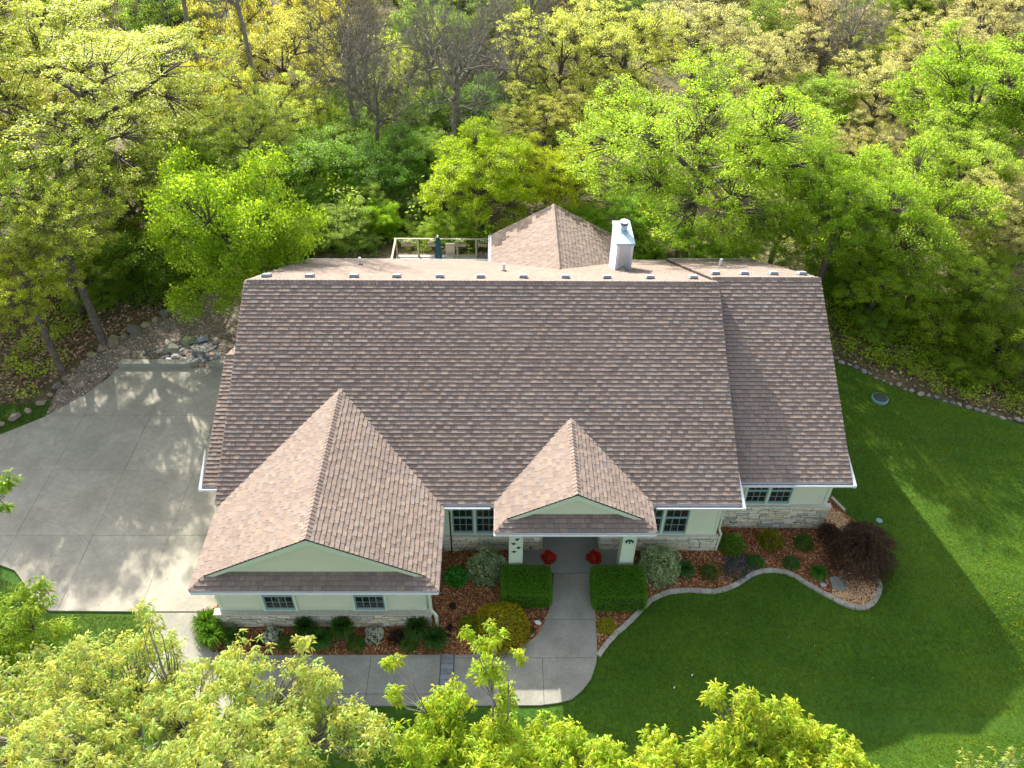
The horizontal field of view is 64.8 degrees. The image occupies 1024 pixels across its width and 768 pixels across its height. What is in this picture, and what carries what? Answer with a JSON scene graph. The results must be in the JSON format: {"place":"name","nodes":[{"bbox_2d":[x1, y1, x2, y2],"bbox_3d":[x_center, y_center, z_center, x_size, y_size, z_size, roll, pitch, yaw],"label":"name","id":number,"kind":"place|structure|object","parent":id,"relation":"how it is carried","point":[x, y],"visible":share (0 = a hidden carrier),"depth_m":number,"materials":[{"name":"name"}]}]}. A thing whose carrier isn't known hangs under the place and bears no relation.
{"place":"outdoors","nodes":[
{"label":"outdoors","id":0,"kind":"place"},
{"bbox_2d":[0,367,222,611],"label":"driveway","id":1,"kind":"structure","parent":0,"point":[119,553],"depth_m":28.58,"materials":[{"name":"concrete"}]},
{"bbox_2d":[46,284,243,415],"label":"gravel path","id":2,"kind":"structure","parent":0,"point":[144,336],"depth_m":35.12,"materials":[{"name":"gravel"}]},
{"bbox_2d":[142,335,227,362],"bbox_3d":[-13.947,-1.547,34.745,3.883,0.379,1.902,0,41,-1],"label":"rock pile","id":3,"kind":"object","parent":2,"relation":"on","point":[187,349],"visible":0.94,"depth_m":34.64,"materials":[{"name":"grey stone"}]},
{"bbox_2d":[148,573,597,722],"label":"walkway","id":4,"kind":"structure","parent":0,"point":[561,650],"depth_m":23.83,"materials":[{"name":"concrete"}]},
{"bbox_2d":[0,360,1023,767],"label":"lawn","id":5,"kind":"structure","parent":0,"point":[898,720],"depth_m":24.90,"materials":[{"name":"plant"}]},
{"bbox_2d":[0,575,81,694],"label":"young tree","id":6,"kind":"object","parent":5,"relation":"on","point":[18,628],"visible":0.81,"depth_m":14.71,"materials":[{"name":"green plant"}]},
{"bbox_2d":[0,597,409,767],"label":"oak tree","id":7,"kind":"object","parent":5,"relation":"on","point":[198,743],"visible":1,"depth_m":12.60,"materials":[{"name":"green plant"}]},
{"bbox_2d":[198,547,553,655],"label":"bark mulch","id":8,"kind":"object","parent":5,"relation":"on","point":[477,591],"visible":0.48,"depth_m":24.75,"materials":[{"name":"brown wood"}]},
{"bbox_2d":[465,545,508,588],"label":"variegated shrub","id":9,"kind":"object","parent":8,"relation":"on","point":[487,554],"visible":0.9,"depth_m":25.89,"materials":[{"name":"green plant"}]},
{"bbox_2d":[471,600,531,657],"bbox_3d":[-0.310,7.210,24.442,1.902,0.927,1.959,0,41,-1],"label":"gold shrub","id":10,"kind":"object","parent":8,"relation":"on","point":[514,614],"visible":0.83,"depth_m":24.35,"materials":[{"name":"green plant"}]},
{"bbox_2d":[499,564,553,608],"bbox_3d":[0.442,6.378,25.423,1.714,0.857,1.286,0,41,-1],"label":"clipped hedge","id":11,"kind":"object","parent":8,"relation":"on","point":[525,586],"visible":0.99,"depth_m":25.12,"materials":[{"name":"green plant"}]},
{"bbox_2d":[378,618,626,767],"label":"hickory tree","id":12,"kind":"object","parent":5,"relation":"on","point":[496,741],"visible":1,"depth_m":12.33,"materials":[{"name":"green plant"}]},
{"bbox_2d":[188,204,856,636],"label":"house","id":13,"kind":"structure","parent":5,"relation":"on","point":[384,432],"depth_m":26.08,"materials":[{"name":"tile"}]},
{"bbox_2d":[450,508,493,534],"bbox_3d":[-1.215,4.282,25.951,1.560,1.672,0.080,0,41,-1],"label":"window","id":14,"kind":"structure","parent":13,"relation":"in","point":[463,522],"depth_m":26.14,"materials":[{"name":"glass"}]},
{"bbox_2d":[653,508,692,534],"bbox_3d":[4.929,4.299,26.021,1.670,1.672,0.080,0,41,-1],"label":"window","id":15,"kind":"structure","parent":13,"relation":"in","point":[668,522],"depth_m":26.17,"materials":[{"name":"glass"}]},
{"bbox_2d":[744,488,795,504],"bbox_3d":[8.539,3.523,26.716,1.640,1.352,0.080,0,41,-1],"label":"window","id":16,"kind":"structure","parent":13,"relation":"in","point":[752,496],"depth_m":26.91,"materials":[{"name":"glass"}]},
{"bbox_2d":[522,537,633,572],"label":"porch floor","id":17,"kind":"structure","parent":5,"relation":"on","point":[570,552],"depth_m":26.77,"materials":[{"name":"concrete"}]},
{"bbox_2d":[594,499,878,650],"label":"bark mulch","id":18,"kind":"object","parent":5,"relation":"on","point":[625,615],"visible":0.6,"depth_m":26.69,"materials":[{"name":"brown wood"}]},
{"bbox_2d":[588,564,648,611],"bbox_3d":[3.344,6.411,25.403,1.821,0.887,1.366,0,41,-1],"label":"clipped hedge","id":19,"kind":"object","parent":18,"relation":"on","point":[615,588],"visible":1,"depth_m":25.10,"materials":[{"name":"green plant"}]},
{"bbox_2d":[635,544,682,590],"bbox_3d":[4.764,5.759,26.158,1.660,0.973,1.698,0,41,-1],"label":"variegated shrub","id":20,"kind":"object","parent":18,"relation":"on","point":[668,556],"visible":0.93,"depth_m":25.96,"materials":[{"name":"green plant"}]},
{"bbox_2d":[821,519,902,591],"bbox_3d":[11.463,5.286,26.231,2.678,1.666,2.567,0,41,-1],"label":"barberry","id":21,"kind":"object","parent":18,"relation":"on","point":[864,541],"visible":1,"depth_m":25.92,"materials":[{"name":"red plant"}]},
{"bbox_2d":[597,568,882,657],"bbox_3d":[7.141,6.936,25.587,9.785,0.257,2.003,-7,42,-9],"label":"lawn edging","id":22,"kind":"object","parent":5,"relation":"on","point":[636,614],"visible":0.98,"depth_m":25.75,"materials":[{"name":"grey concrete"}]},
{"bbox_2d":[612,677,879,767],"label":"hickory tree","id":23,"kind":"object","parent":5,"relation":"on","point":[771,740],"visible":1,"depth_m":12.09,"materials":[{"name":"green plant"}]},
{"bbox_2d":[0,0,1023,529],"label":"forest floor","id":24,"kind":"structure","parent":0,"point":[384,250],"depth_m":42.39,"materials":[{"name":"soil"}]},
{"bbox_2d":[0,0,47,233],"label":"oak tree","id":25,"kind":"object","parent":24,"relation":"on","point":[10,37],"visible":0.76,"depth_m":35.35,"materials":[{"name":"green plant"}]},
{"bbox_2d":[0,224,88,377],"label":"tree","id":26,"kind":"object","parent":24,"relation":"on","point":[30,298],"visible":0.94,"depth_m":30.29,"materials":[{"name":"green plant"}]},
{"bbox_2d":[0,45,107,214],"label":"oak tree","id":27,"kind":"object","parent":24,"relation":"on","point":[48,99],"visible":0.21,"depth_m":38.26,"materials":[{"name":"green plant"}]},
{"bbox_2d":[0,166,127,344],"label":"tree","id":28,"kind":"object","parent":24,"relation":"on","point":[43,226],"visible":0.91,"depth_m":30.84,"materials":[{"name":"green plant"}]},
{"bbox_2d":[0,121,128,312],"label":"oak tree","id":29,"kind":"object","parent":24,"relation":"on","point":[16,179],"visible":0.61,"depth_m":32.67,"materials":[{"name":"green plant"}]},
{"bbox_2d":[0,0,148,176],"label":"oak tree","id":30,"kind":"object","parent":24,"relation":"on","point":[88,8],"visible":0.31,"depth_m":42.66,"materials":[{"name":"yellow plant"}]},
{"bbox_2d":[28,230,138,316],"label":"tree","id":31,"kind":"object","parent":24,"relation":"on","point":[93,267],"visible":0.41,"depth_m":36.46,"materials":[{"name":"green plant"}]},
{"bbox_2d":[0,292,202,425],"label":"rock border","id":32,"kind":"object","parent":24,"relation":"on","point":[113,340],"visible":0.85,"depth_m":34.80,"materials":[{"name":"grey stone"}]},
{"bbox_2d":[0,240,227,403],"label":"leaf litter","id":33,"kind":"object","parent":24,"relation":"on","point":[65,345],"visible":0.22,"depth_m":35.35,"materials":[{"name":"brown plant"}]},
{"bbox_2d":[40,150,194,262],"bbox_3d":[-19.222,-6.233,41.461,8.101,10.484,8.046,0,41,-1],"label":"oak tree","id":34,"kind":"object","parent":24,"relation":"on","point":[128,214],"visible":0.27,"depth_m":39.05,"materials":[{"name":"green plant"}]},
{"bbox_2d":[0,2,238,251],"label":"oak tree","id":35,"kind":"object","parent":24,"relation":"on","point":[82,94],"visible":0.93,"depth_m":34.93,"materials":[{"name":"green plant"}]},
{"bbox_2d":[42,26,213,171],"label":"oak tree","id":36,"kind":"object","parent":24,"relation":"on","point":[176,70],"visible":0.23,"depth_m":42.86,"materials":[{"name":"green plant"}]},
{"bbox_2d":[96,200,226,312],"bbox_3d":[-16.735,-4.181,40.527,6.231,9.324,6.357,-21,46,-23],"label":"tree","id":37,"kind":"object","parent":24,"relation":"on","point":[144,266],"visible":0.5,"depth_m":37.24,"materials":[{"name":"green plant"}]},
{"bbox_2d":[102,111,223,213],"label":"tree","id":38,"kind":"object","parent":24,"relation":"on","point":[202,157],"visible":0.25,"depth_m":42.22,"materials":[{"name":"green plant"}]},
{"bbox_2d":[116,0,225,65],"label":"woodland tree","id":39,"kind":"object","parent":24,"relation":"on","point":[154,21],"visible":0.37,"depth_m":58.01,"materials":[{"name":"green plant"}]},
{"bbox_2d":[129,39,252,157],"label":"oak tree","id":40,"kind":"object","parent":24,"relation":"on","point":[219,88],"visible":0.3,"depth_m":47.36,"materials":[{"name":"green plant"}]},
{"bbox_2d":[148,121,260,209],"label":"tree","id":41,"kind":"object","parent":24,"relation":"on","point":[235,161],"visible":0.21,"depth_m":43.42,"materials":[{"name":"green plant"}]},
{"bbox_2d":[174,0,287,100],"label":"oak tree","id":42,"kind":"object","parent":24,"relation":"on","point":[249,19],"visible":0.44,"depth_m":54.90,"materials":[{"name":"yellow plant"}]},
{"bbox_2d":[137,141,328,325],"bbox_3d":[-11.659,-2.533,37.001,7.175,17.267,7.320,-24,47,-26],"label":"maple tree","id":43,"kind":"object","parent":24,"relation":"on","point":[262,217],"visible":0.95,"depth_m":32.85,"materials":[{"name":"green plant"}]},
{"bbox_2d":[185,82,303,194],"bbox_3d":[-12.963,-10.786,41.523,5.833,8.254,5.804,0,41,-1],"label":"tree","id":44,"kind":"object","parent":24,"relation":"on","point":[230,144],"visible":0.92,"depth_m":39.10,"materials":[{"name":"green plant"}]},
{"bbox_2d":[215,64,324,189],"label":"tree","id":45,"kind":"object","parent":24,"relation":"on","point":[278,91],"visible":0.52,"depth_m":45.89,"materials":[{"name":"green plant"}]},
{"bbox_2d":[217,5,341,131],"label":"oak tree","id":46,"kind":"object","parent":24,"relation":"on","point":[270,53],"visible":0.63,"depth_m":52.19,"materials":[{"name":"yellow plant"}]},
{"bbox_2d":[235,121,368,214],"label":"tree","id":47,"kind":"object","parent":24,"relation":"on","point":[309,145],"visible":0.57,"depth_m":43.96,"materials":[{"name":"green plant"}]},
{"bbox_2d":[271,0,361,94],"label":"budding tree","id":48,"kind":"object","parent":24,"relation":"on","point":[295,3],"visible":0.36,"depth_m":59.04,"materials":[{"name":"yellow plant"}]},
{"bbox_2d":[300,196,384,251],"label":"shrub","id":49,"kind":"object","parent":24,"relation":"on","point":[342,213],"visible":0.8,"depth_m":41.43,"materials":[{"name":"green plant"}]},
{"bbox_2d":[296,106,394,176],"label":"tree","id":50,"kind":"object","parent":24,"relation":"on","point":[338,129],"visible":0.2,"depth_m":50.81,"materials":[{"name":"green plant"}]},
{"bbox_2d":[283,0,416,132],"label":"bare tree","id":51,"kind":"object","parent":24,"relation":"on","point":[346,52],"visible":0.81,"depth_m":48.21,"materials":[{"name":"grey plant"}]},
{"bbox_2d":[306,0,401,122],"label":"bare tree","id":52,"kind":"object","parent":24,"relation":"on","point":[363,2],"visible":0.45,"depth_m":51.50,"materials":[{"name":"grey plant"}]},
{"bbox_2d":[322,24,416,177],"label":"bare tree","id":53,"kind":"object","parent":24,"relation":"on","point":[375,110],"visible":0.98,"depth_m":46.34,"materials":[{"name":"grey plant"}]},
{"bbox_2d":[305,121,439,203],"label":"tree","id":54,"kind":"object","parent":24,"relation":"on","point":[385,180],"visible":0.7,"depth_m":45.07,"materials":[{"name":"green plant"}]},
{"bbox_2d":[359,197,404,239],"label":"tree","id":55,"kind":"object","parent":24,"relation":"on","point":[390,220],"visible":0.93,"depth_m":42.39,"materials":[{"name":"green plant"}]},
{"bbox_2d":[360,16,450,118],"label":"budding tree","id":56,"kind":"object","parent":24,"relation":"on","point":[401,68],"visible":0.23,"depth_m":54.14,"materials":[{"name":"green plant"}]},
{"bbox_2d":[380,179,444,234],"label":"shrub","id":57,"kind":"object","parent":24,"relation":"on","point":[401,211],"visible":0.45,"depth_m":44.19,"materials":[{"name":"green plant"}]},
{"bbox_2d":[378,125,458,187],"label":"tree","id":58,"kind":"object","parent":24,"relation":"on","point":[426,142],"visible":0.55,"depth_m":46.13,"materials":[{"name":"green plant"}]},
{"bbox_2d":[390,0,469,109],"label":"bare tree","id":59,"kind":"object","parent":24,"relation":"on","point":[424,66],"visible":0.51,"depth_m":50.34,"materials":[{"name":"grey plant"}]},
{"bbox_2d":[386,0,474,81],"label":"tree","id":60,"kind":"object","parent":24,"relation":"on","point":[415,15],"visible":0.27,"depth_m":60.55,"materials":[{"name":"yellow plant"}]},
{"bbox_2d":[383,78,490,158],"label":"tree","id":61,"kind":"object","parent":24,"relation":"on","point":[436,121],"visible":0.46,"depth_m":50.37,"materials":[{"name":"green plant"}]},
{"bbox_2d":[417,202,480,242],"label":"shrub","id":62,"kind":"object","parent":24,"relation":"on","point":[461,223],"visible":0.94,"depth_m":40.98,"materials":[{"name":"green plant"}]},
{"bbox_2d":[397,0,521,144],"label":"bare tree","id":63,"kind":"object","parent":24,"relation":"on","point":[454,100],"visible":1,"depth_m":43.93,"materials":[{"name":"grey plant"}]},
{"bbox_2d":[417,116,548,237],"bbox_3d":[-1.519,-7.785,43.108,6.744,12.056,6.421,0,41,-1],"label":"maple tree","id":64,"kind":"object","parent":24,"relation":"on","point":[502,161],"visible":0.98,"depth_m":39.98,"materials":[{"name":"green plant"}]},
{"bbox_2d":[446,69,539,139],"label":"tree","id":65,"kind":"object","parent":24,"relation":"on","point":[467,91],"visible":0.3,"depth_m":52.06,"materials":[{"name":"green plant"}]},
{"bbox_2d":[444,0,553,106],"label":"bare tree","id":66,"kind":"object","parent":24,"relation":"on","point":[497,12],"visible":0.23,"depth_m":54.14,"materials":[{"name":"grey plant"}]},
{"bbox_2d":[0,282,1023,414],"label":"undergrowth","id":67,"kind":"object","parent":24,"relation":"on","point":[849,348],"visible":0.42,"depth_m":34.53,"materials":[{"name":"green plant"}]},
{"bbox_2d":[0,0,1023,286],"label":"undergrowth","id":68,"kind":"object","parent":24,"relation":"on","point":[350,194],"visible":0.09,"depth_m":51.13,"materials":[{"name":"green plant"}]},
{"bbox_2d":[470,12,555,170],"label":"bare tree","id":69,"kind":"object","parent":24,"relation":"on","point":[517,74],"visible":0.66,"depth_m":48.31,"materials":[{"name":"brown plant"}]},
{"bbox_2d":[488,80,592,200],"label":"budding tree","id":70,"kind":"object","parent":24,"relation":"on","point":[559,108],"visible":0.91,"depth_m":44.92,"materials":[{"name":"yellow plant"}]},
{"bbox_2d":[508,131,603,212],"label":"tree","id":71,"kind":"object","parent":24,"relation":"on","point":[569,184],"visible":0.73,"depth_m":41.46,"materials":[{"name":"green plant"}]},
{"bbox_2d":[490,0,643,166],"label":"oak tree","id":72,"kind":"object","parent":24,"relation":"on","point":[581,43],"visible":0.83,"depth_m":48.13,"materials":[{"name":"yellow plant"}]},
{"bbox_2d":[533,70,639,185],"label":"budding tree","id":73,"kind":"object","parent":24,"relation":"on","point":[583,89],"visible":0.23,"depth_m":46.90,"materials":[{"name":"green plant"}]},
{"bbox_2d":[563,0,701,147],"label":"oak tree","id":74,"kind":"object","parent":24,"relation":"on","point":[653,33],"visible":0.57,"depth_m":52.51,"materials":[{"name":"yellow plant"}]},
{"bbox_2d":[600,185,678,239],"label":"shrub","id":75,"kind":"object","parent":24,"relation":"on","point":[626,210],"visible":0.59,"depth_m":40.95,"materials":[{"name":"green plant"}]},
{"bbox_2d":[658,214,744,258],"bbox_3d":[9.283,-6.026,40.589,4.148,4.832,3.551,0,41,-1],"label":"shrub","id":76,"kind":"object","parent":24,"relation":"on","point":[700,250],"visible":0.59,"depth_m":39.30,"materials":[{"name":"green plant"}]},
{"bbox_2d":[555,41,848,257],"bbox_3d":[8.715,-7.357,41.048,13.598,18.300,13.683,0,41,-1],"label":"maple tree","id":77,"kind":"object","parent":24,"relation":"on","point":[773,166],"visible":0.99,"depth_m":35.71,"materials":[{"name":"green plant"}]},
{"bbox_2d":[641,0,766,122],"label":"budding tree","id":78,"kind":"object","parent":24,"relation":"on","point":[714,24],"visible":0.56,"depth_m":56.58,"materials":[{"name":"yellow plant"}]},
{"bbox_2d":[698,22,831,146],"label":"budding tree","id":79,"kind":"object","parent":24,"relation":"on","point":[779,52],"visible":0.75,"depth_m":52.72,"materials":[{"name":"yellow plant"}]},
{"bbox_2d":[724,0,831,104],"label":"woodland tree","id":80,"kind":"object","parent":24,"relation":"on","point":[773,21],"visible":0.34,"depth_m":61.09,"materials":[{"name":"green plant"}]},
{"bbox_2d":[731,188,826,267],"bbox_3d":[12.499,-5.884,38.797,4.485,6.841,4.527,0,41,-1],"label":"shrub","id":81,"kind":"object","parent":24,"relation":"on","point":[787,232],"visible":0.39,"depth_m":36.98,"materials":[{"name":"green plant"}]},
{"bbox_2d":[781,69,870,134],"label":"tree","id":82,"kind":"object","parent":24,"relation":"on","point":[817,83],"visible":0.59,"depth_m":50.13,"materials":[{"name":"green plant"}]},
{"bbox_2d":[779,0,895,97],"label":"budding tree","id":83,"kind":"object","parent":24,"relation":"on","point":[811,9],"visible":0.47,"depth_m":58.88,"materials":[{"name":"beige plant"}]},
{"bbox_2d":[797,236,889,313],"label":"tree","id":84,"kind":"object","parent":24,"relation":"on","point":[831,281],"visible":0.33,"depth_m":37.46,"materials":[{"name":"green plant"}]},
{"bbox_2d":[812,0,901,136],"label":"bare tree","id":85,"kind":"object","parent":24,"relation":"on","point":[847,28],"visible":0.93,"depth_m":54.67,"materials":[{"name":"grey plant"}]},
{"bbox_2d":[781,136,937,284],"bbox_3d":[14.222,-5.719,36.527,5.765,10.255,6.058,-8,42,-9],"label":"tree","id":86,"kind":"object","parent":24,"relation":"on","point":[879,200],"visible":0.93,"depth_m":33.60,"materials":[{"name":"green plant"}]},
{"bbox_2d":[814,109,907,178],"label":"budding tree","id":87,"kind":"object","parent":24,"relation":"on","point":[857,143],"visible":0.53,"depth_m":47.22,"materials":[{"name":"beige plant"}]},
{"bbox_2d":[843,303,907,346],"bbox_3d":[16.037,-1.596,36.711,2.817,4.105,2.749,0,41,-1],"label":"shrub","id":88,"kind":"object","parent":24,"relation":"on","point":[871,328],"visible":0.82,"depth_m":35.52,"materials":[{"name":"green plant"}]},
{"bbox_2d":[830,234,937,321],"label":"tree","id":89,"kind":"object","parent":24,"relation":"on","point":[860,286],"visible":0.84,"depth_m":34.82,"materials":[{"name":"green plant"}]},
{"bbox_2d":[831,19,937,131],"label":"woodland tree","id":90,"kind":"object","parent":24,"relation":"on","point":[898,38],"visible":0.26,"depth_m":57.02,"materials":[{"name":"green plant"}]},
{"bbox_2d":[814,47,958,145],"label":"budding tree","id":91,"kind":"object","parent":24,"relation":"on","point":[883,73],"visible":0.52,"depth_m":50.18,"materials":[{"name":"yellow plant"}]},
{"bbox_2d":[803,129,1009,300],"bbox_3d":[17.592,-3.933,39.250,8.330,15.724,7.927,-18,45,-20],"label":"maple tree","id":92,"kind":"object","parent":24,"relation":"on","point":[937,238],"visible":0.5,"depth_m":34.84,"materials":[{"name":"green plant"}]},
{"bbox_2d":[825,301,1023,418],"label":"leaf litter","id":93,"kind":"object","parent":24,"relation":"on","point":[950,389],"visible":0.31,"depth_m":34.19,"materials":[{"name":"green plant"}]},
{"bbox_2d":[875,276,999,359],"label":"tree","id":94,"kind":"object","parent":24,"relation":"on","point":[921,324],"visible":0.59,"depth_m":34.90,"materials":[{"name":"green plant"}]},
{"bbox_2d":[881,8,996,157],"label":"budding tree","id":95,"kind":"object","parent":24,"relation":"on","point":[916,43],"visible":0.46,"depth_m":50.43,"materials":[{"name":"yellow plant"}]},
{"bbox_2d":[875,18,1023,214],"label":"maple tree","id":96,"kind":"object","parent":24,"relation":"on","point":[945,93],"visible":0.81,"depth_m":41.85,"materials":[{"name":"green plant"}]},
{"bbox_2d":[890,109,1023,254],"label":"tree","id":97,"kind":"object","parent":24,"relation":"on","point":[994,153],"visible":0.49,"depth_m":38.23,"materials":[{"name":"green plant"}]},
{"bbox_2d":[932,346,998,392],"bbox_3d":[19.022,0.275,34.546,2.547,3.799,2.515,0,41,-1],"label":"shrub","id":98,"kind":"object","parent":24,"relation":"on","point":[959,373],"visible":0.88,"depth_m":33.49,"materials":[{"name":"green plant"}]},
{"bbox_2d":[914,0,1023,86],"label":"budding tree","id":99,"kind":"object","parent":24,"relation":"on","point":[996,9],"visible":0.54,"depth_m":56.53,"materials":[{"name":"yellow plant"}]},
{"bbox_2d":[922,231,1023,329],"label":"tree","id":100,"kind":"object","parent":24,"relation":"on","point":[967,269],"visible":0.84,"depth_m":34.72,"materials":[{"name":"green plant"}]},
{"bbox_2d":[946,300,1023,395],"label":"evergreen shrub","id":101,"kind":"object","parent":24,"relation":"on","point":[1009,355],"visible":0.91,"depth_m":33.49,"materials":[{"name":"green plant"}]},
{"bbox_2d":[949,159,1023,281],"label":"oak tree","id":102,"kind":"object","parent":24,"relation":"on","point":[1014,238],"visible":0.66,"depth_m":35.67,"materials":[{"name":"green plant"}]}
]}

